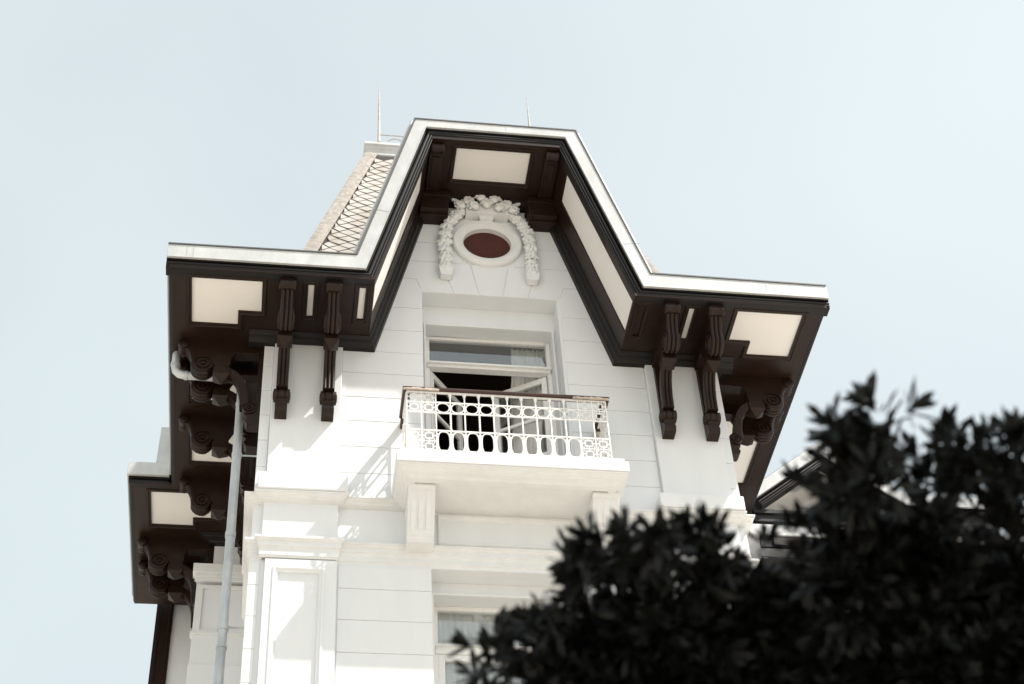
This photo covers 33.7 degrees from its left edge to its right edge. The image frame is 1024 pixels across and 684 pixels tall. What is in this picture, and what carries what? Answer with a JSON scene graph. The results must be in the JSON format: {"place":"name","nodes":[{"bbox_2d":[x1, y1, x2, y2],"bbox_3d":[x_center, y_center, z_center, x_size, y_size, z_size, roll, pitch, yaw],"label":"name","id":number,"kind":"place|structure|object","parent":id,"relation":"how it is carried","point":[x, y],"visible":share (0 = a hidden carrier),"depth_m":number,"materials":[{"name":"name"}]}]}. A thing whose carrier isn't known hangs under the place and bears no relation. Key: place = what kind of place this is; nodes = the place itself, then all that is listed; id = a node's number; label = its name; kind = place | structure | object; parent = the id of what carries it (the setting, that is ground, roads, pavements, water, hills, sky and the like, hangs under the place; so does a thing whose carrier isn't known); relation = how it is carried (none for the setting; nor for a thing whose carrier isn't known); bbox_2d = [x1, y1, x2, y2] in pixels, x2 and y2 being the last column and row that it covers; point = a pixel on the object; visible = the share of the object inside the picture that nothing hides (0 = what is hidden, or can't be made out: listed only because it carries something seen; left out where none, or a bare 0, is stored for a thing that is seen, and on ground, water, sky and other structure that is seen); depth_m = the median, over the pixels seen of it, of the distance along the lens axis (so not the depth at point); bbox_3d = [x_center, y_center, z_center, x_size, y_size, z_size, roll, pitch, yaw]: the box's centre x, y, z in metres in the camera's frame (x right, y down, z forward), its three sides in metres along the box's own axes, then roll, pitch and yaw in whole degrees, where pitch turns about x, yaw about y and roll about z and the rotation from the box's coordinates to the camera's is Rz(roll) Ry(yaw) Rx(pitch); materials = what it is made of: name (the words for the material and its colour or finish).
{"place":"outdoors","nodes":[
{"label":"outdoors","id":0,"kind":"place"},
{"bbox_2d":[0,0,1023,683],"label":"sky","id":1,"kind":"structure","parent":0,"point":[871,152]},
{"bbox_2d":[127,82,1023,683],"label":"white villa","id":2,"kind":"object","parent":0,"point":[339,482],"visible":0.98,"depth_m":22.15,"materials":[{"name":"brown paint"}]},
{"bbox_2d":[430,371,462,450],"bbox_3d":[-0.858,1.526,22.358,0.050,2.520,0.800,-24,-48,19],"label":"door leaf","id":3,"kind":"structure","parent":2,"relation":"in","point":[433,379],"depth_m":22.93,"materials":[{"name":"white paint"}]},
{"bbox_2d":[437,614,520,683],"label":"curtain","id":4,"kind":"object","parent":2,"relation":"hanging from","point":[465,625],"visible":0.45,"depth_m":20.12,"materials":[{"name":"white fabric"}]},
{"bbox_2d":[434,606,530,683],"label":"window frame","id":5,"kind":"structure","parent":2,"relation":"in","point":[441,649],"depth_m":19.77,"materials":[{"name":"white paint"}]},
{"bbox_2d":[452,216,521,267],"bbox_3d":[-0.362,-1.455,24.218,1.001,1.125,0.190,3,-45,-7],"label":"oval window","id":6,"kind":"structure","parent":2,"relation":"in","point":[484,242],"depth_m":24.19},
{"bbox_2d":[426,336,558,455],"bbox_3d":[-0.269,1.098,22.384,1.751,3.185,0.150,3,-45,-7],"label":"window frame","id":7,"kind":"structure","parent":2,"relation":"in","point":[434,366],"depth_m":23.12,"materials":[{"name":"white paint"}]},
{"bbox_2d":[494,377,551,454],"bbox_3d":[0.172,1.509,22.415,0.800,2.520,0.050,-19,-46,14],"label":"door leaf","id":8,"kind":"structure","parent":2,"relation":"in","point":[542,381],"depth_m":22.88,"materials":[{"name":"white paint"}]},
{"bbox_2d":[510,349,546,453],"bbox_3d":[0.288,1.348,22.696,0.512,3.130,0.378,3,-45,-7],"label":"curtain","id":9,"kind":"object","parent":2,"relation":"hanging from","point":[522,357],"visible":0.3,"depth_m":23.23,"materials":[{"name":"white fabric"}]},
{"bbox_2d":[438,369,1023,683],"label":"dark tree","id":10,"kind":"object","parent":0,"point":[898,591],"visible":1,"depth_m":5.27,"materials":[{"name":"black plant"}]}
]}

